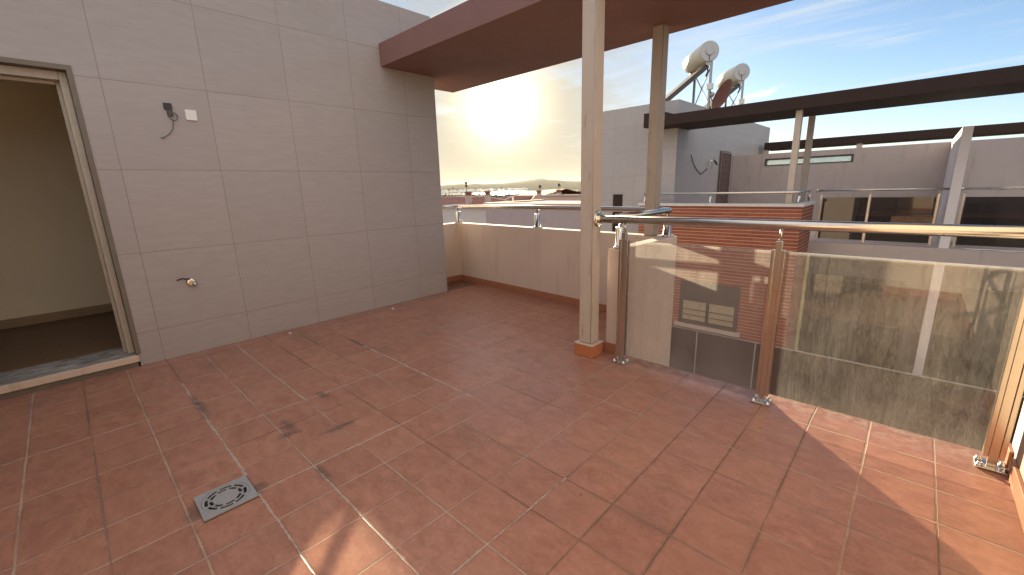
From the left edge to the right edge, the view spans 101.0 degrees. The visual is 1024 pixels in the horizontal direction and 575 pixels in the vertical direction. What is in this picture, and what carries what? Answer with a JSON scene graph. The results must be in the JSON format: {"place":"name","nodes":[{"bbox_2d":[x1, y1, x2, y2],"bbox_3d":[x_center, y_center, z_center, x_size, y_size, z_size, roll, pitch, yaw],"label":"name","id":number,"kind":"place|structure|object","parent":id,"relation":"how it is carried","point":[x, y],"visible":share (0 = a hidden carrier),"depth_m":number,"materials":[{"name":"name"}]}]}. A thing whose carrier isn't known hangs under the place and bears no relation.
{"place":"outdoors","nodes":[
{"label":"outdoors","id":0,"kind":"place"},
{"bbox_2d":[441,190,579,195],"bbox_3d":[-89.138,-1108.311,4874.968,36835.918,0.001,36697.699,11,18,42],"label":"water","id":1,"kind":"structure","parent":0,"point":[483,193],"depth_m":3726.57,"materials":[{"name":"grey liquid"}]},
{"bbox_2d":[441,180,580,193],"bbox_3d":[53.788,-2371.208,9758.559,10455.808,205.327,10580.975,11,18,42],"label":"hills","id":2,"kind":"structure","parent":0,"point":[544,184],"depth_m":7596.02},
{"bbox_2d":[441,188,527,192],"bbox_3d":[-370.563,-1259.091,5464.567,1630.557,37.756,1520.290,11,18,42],"label":"shore town","id":3,"kind":"object","parent":2,"relation":"on","point":[484,190],"visible":0.74,"depth_m":4987.49,"materials":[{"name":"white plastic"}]},
{"bbox_2d":[0,280,1023,574],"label":"terrace floor","id":4,"kind":"structure","parent":0,"point":[462,428],"depth_m":2.06,"materials":[{"name":"tile"}]},
{"bbox_2d":[193,475,258,522],"bbox_3d":[-1.290,0.946,1.905,0.206,0.009,0.206,11,18,42],"label":"floor drain","id":5,"kind":"object","parent":4,"relation":"on","point":[222,499],"visible":1,"depth_m":1.90,"materials":[{"name":"grey plastic"}]},
{"bbox_2d":[574,0,604,358],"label":"steel post","id":6,"kind":"object","parent":4,"relation":"on","point":[588,343],"visible":1,"depth_m":3.06,"materials":[{"name":"beige paint"}]},
{"bbox_2d":[594,210,1023,475],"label":"glass railing","id":7,"kind":"object","parent":4,"relation":"on","point":[1007,402],"visible":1,"depth_m":2.21,"materials":[{"name":"metal"}]},
{"bbox_2d":[1004,402,1023,531],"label":"fin wall","id":8,"kind":"structure","parent":4,"relation":"attached to","point":[1014,461],"depth_m":1.84,"materials":[{"name":"paint"}]},
{"bbox_2d":[502,178,580,183],"bbox_3d":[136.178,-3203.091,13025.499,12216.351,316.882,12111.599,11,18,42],"label":"hills","id":9,"kind":"structure","parent":0,"point":[534,180],"depth_m":13355.85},
{"bbox_2d":[379,0,1023,185],"label":"sky","id":10,"kind":"structure","parent":0,"point":[526,126],"materials":[{"name":"blue"}]},
{"bbox_2d":[794,255,809,349],"bbox_3d":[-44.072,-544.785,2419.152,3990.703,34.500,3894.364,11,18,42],"label":"ground","id":11,"kind":"structure","parent":0,"point":[802,301],"depth_m":34.24,"materials":[{"name":"grey concrete"}]},
{"bbox_2d":[441,191,507,223],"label":"house","id":12,"kind":"structure","parent":11,"relation":"on","point":[472,215],"depth_m":31.95,"materials":[{"name":"paint"}]},
{"bbox_2d":[499,196,516,200],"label":"house","id":13,"kind":"structure","parent":11,"relation":"on","point":[510,199],"depth_m":53.04,"materials":[{"name":"paint"}]},
{"bbox_2d":[441,190,580,197],"bbox_3d":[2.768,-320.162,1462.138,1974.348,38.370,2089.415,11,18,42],"label":"trees","id":14,"kind":"object","parent":11,"relation":"on","point":[499,195],"visible":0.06,"depth_m":1782.54,"materials":[{"name":"green plant"}]},
{"bbox_2d":[504,195,550,200],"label":"house","id":15,"kind":"structure","parent":11,"relation":"on","point":[523,197],"depth_m":36.55,"materials":[{"name":"ceramic"}]},
{"bbox_2d":[483,199,580,229],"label":"house","id":16,"kind":"structure","parent":11,"relation":"on","point":[561,219],"depth_m":22.27,"materials":[{"name":"paint"}]},
{"bbox_2d":[521,189,580,200],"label":"house","id":17,"kind":"structure","parent":11,"relation":"on","point":[558,196],"depth_m":40.68,"materials":[{"name":"paint"}]},
{"bbox_2d":[797,255,1023,395],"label":"facade","id":18,"kind":"structure","parent":11,"relation":"on","point":[868,311],"depth_m":8.61,"materials":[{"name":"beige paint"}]},
{"bbox_2d":[803,273,1023,395],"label":"glass door","id":19,"kind":"structure","parent":18,"relation":"in","point":[881,306],"depth_m":8.64,"materials":[{"name":"glass"}]},
{"bbox_2d":[807,231,1023,269],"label":"terrace floor","id":20,"kind":"structure","parent":0,"point":[933,253],"depth_m":8.18,"materials":[{"name":"grey concrete"}]},
{"bbox_2d":[800,115,815,201],"bbox_3d":[6.436,-2.371,9.295,0.110,2.638,0.114,11,18,42],"label":"steel post","id":21,"kind":"object","parent":20,"relation":"on","point":[807,151],"visible":0.55,"depth_m":9.14,"materials":[{"name":"paint"}]},
{"bbox_2d":[729,137,1023,223],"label":"party wall","id":22,"kind":"structure","parent":20,"relation":"on","point":[995,162],"depth_m":11.11,"materials":[{"name":"paint"}]},
{"bbox_2d":[764,154,853,165],"bbox_3d":[8.552,-3.689,12.247,2.140,0.210,0.058,11,18,42],"label":"window","id":23,"kind":"structure","parent":22,"relation":"in","point":[852,155],"depth_m":12.04,"materials":[{"name":"metal"}]},
{"bbox_2d":[815,188,949,245],"bbox_3d":[7.373,-1.473,8.601,2.021,1.136,0.124,11,18,42],"label":"glass railing","id":24,"kind":"object","parent":22,"relation":"in","point":[903,209],"visible":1,"depth_m":8.53,"materials":[{"name":"glass"}]},
{"bbox_2d":[952,185,1023,247],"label":"glass railing","id":25,"kind":"object","parent":22,"relation":"in","point":[1007,211],"visible":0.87,"depth_m":7.52,"materials":[{"name":"glass"}]},
{"bbox_2d":[912,126,973,374],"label":"fin wall","id":26,"kind":"structure","parent":20,"relation":"attached to","point":[956,168],"depth_m":8.08,"materials":[{"name":"white paint"}]},
{"bbox_2d":[961,248,1023,251],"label":"loose cable","id":27,"kind":"object","parent":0,"point":[993,250],"visible":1,"depth_m":7.53,"materials":[{"name":"plastic"}]},
{"label":"courtyard paving","id":28,"kind":"structure","parent":0,"visible":0},
{"bbox_2d":[0,0,447,399],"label":"stair tower","id":29,"kind":"structure","parent":28,"relation":"on","point":[289,179],"depth_m":3.89,"materials":[{"name":"white tile"}]},
{"bbox_2d":[161,103,177,138],"bbox_3d":[-2.729,-1.319,3.349,0.022,0.275,0.140,11,18,42],"label":"cable outlet","id":30,"kind":"object","parent":29,"relation":"attached to","point":[168,107],"visible":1,"depth_m":3.35,"materials":[{"name":"black plastic"}]},
{"bbox_2d":[177,278,197,286],"bbox_3d":[-2.745,-0.042,3.569,0.057,0.086,0.134,11,18,42],"label":"tap outlet","id":31,"kind":"object","parent":29,"relation":"attached to","point":[191,282],"visible":1,"depth_m":3.60,"materials":[{"name":"metal"}]},
{"bbox_2d":[185,110,197,120],"bbox_3d":[-2.624,-1.409,3.453,0.010,0.080,0.076,11,18,42],"label":"blank plate","id":32,"kind":"object","parent":29,"relation":"attached to","point":[191,114],"visible":1,"depth_m":3.45,"materials":[{"name":"white plastic"}]},
{"bbox_2d":[379,0,792,92],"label":"canopy slab","id":33,"kind":"structure","parent":29,"relation":"attached to","point":[467,44],"depth_m":3.77,"materials":[{"name":"brown paint"}]},
{"bbox_2d":[443,222,676,366],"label":"parapet wall","id":34,"kind":"structure","parent":28,"relation":"on","point":[543,262],"depth_m":4.77,"materials":[{"name":"paint"}]},
{"bbox_2d":[442,204,673,248],"bbox_3d":[0.030,-0.766,4.742,1.002,0.265,3.434,-13,18,-41],"label":"parapet handrail","id":35,"kind":"object","parent":34,"relation":"on","point":[636,211],"visible":0.74,"depth_m":4.40,"materials":[{"name":"metal"}]},
{"bbox_2d":[644,24,668,235],"bbox_3d":[1.303,-1.369,3.823,0.103,1.787,0.107,11,18,42],"label":"steel post","id":36,"kind":"object","parent":34,"relation":"on","point":[660,40],"visible":1,"depth_m":3.76,"materials":[{"name":"paint"}]},
{"bbox_2d":[600,99,769,232],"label":"stair tower","id":37,"kind":"structure","parent":28,"relation":"on","point":[624,151],"depth_m":11.49,"materials":[{"name":"white paint"}]},
{"bbox_2d":[665,40,718,108],"bbox_3d":[4.810,-5.877,12.024,1.533,1.709,1.330,-1,13,2],"label":"solar water heater","id":38,"kind":"object","parent":37,"relation":"on","point":[698,61],"visible":0.96,"depth_m":11.55,"materials":[{"name":"white metal"}]},
{"bbox_2d":[691,155,717,173],"bbox_3d":[5.335,-3.395,11.712,1.800,0.507,0.121,-14,18,-43],"label":"cable","id":39,"kind":"object","parent":37,"relation":"attached to","point":[714,161],"depth_m":11.96,"materials":[{"name":"black plastic"}]},
{"bbox_2d":[710,79,732,108],"bbox_3d":[5.759,-5.292,11.601,0.651,0.794,0.616,11,18,42],"label":"satellite dish","id":40,"kind":"object","parent":37,"relation":"on","point":[722,93],"visible":0.94,"depth_m":11.69,"materials":[{"name":"metal"}]},
{"bbox_2d":[716,152,731,202],"bbox_3d":[6.599,-3.079,13.185,0.055,2.180,0.920,11,18,42],"label":"grille door","id":41,"kind":"structure","parent":37,"relation":"in","point":[725,157],"depth_m":13.07,"materials":[{"name":"metal"}]},
{"bbox_2d":[703,63,749,108],"bbox_3d":[6.810,-6.406,14.113,1.533,1.669,1.330,-1,13,2],"label":"solar water heater","id":42,"kind":"object","parent":37,"relation":"on","point":[738,75],"visible":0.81,"depth_m":13.54,"materials":[{"name":"white metal"}]},
{"bbox_2d":[643,65,1023,129],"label":"canopy slab","id":43,"kind":"structure","parent":37,"relation":"attached to","point":[992,82],"depth_m":7.60,"materials":[{"name":"brown paint"}]},
{"bbox_2d":[763,122,1023,163],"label":"canopy slab","id":44,"kind":"structure","parent":37,"relation":"attached to","point":[858,141],"depth_m":12.92,"materials":[{"name":"brown paint"}]},
{"bbox_2d":[638,201,815,349],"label":"parapet wall","id":45,"kind":"structure","parent":28,"relation":"on","point":[720,288],"depth_m":9.39,"materials":[{"name":"red brick"}]},
{"bbox_2d":[674,280,740,337],"bbox_3d":[4.575,0.462,9.885,1.490,1.140,0.100,11,18,42],"label":"window","id":46,"kind":"structure","parent":45,"relation":"in","point":[709,307],"depth_m":9.86,"materials":[{"name":"metal"}]},
{"bbox_2d":[642,190,811,203],"bbox_3d":[4.868,-2.110,9.827,3.365,0.250,1.210,11,18,42],"label":"parapet handrail","id":47,"kind":"object","parent":45,"relation":"on","point":[764,192],"visible":0.88,"depth_m":9.09,"materials":[{"name":"metal"}]},
{"bbox_2d":[785,110,803,202],"bbox_3d":[5.625,-2.582,8.410,0.110,1.775,0.114,11,18,42],"label":"steel post","id":48,"kind":"object","parent":45,"relation":"on","point":[795,151],"visible":1,"depth_m":8.36,"materials":[{"name":"paint"}]},
{"bbox_2d":[669,325,1023,450],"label":"railing","id":49,"kind":"object","parent":45,"relation":"attached to","point":[950,411],"visible":0.51,"depth_m":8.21,"materials":[{"name":"smoked glass"},{"name":"steel"},{"name":"brushed steel"}]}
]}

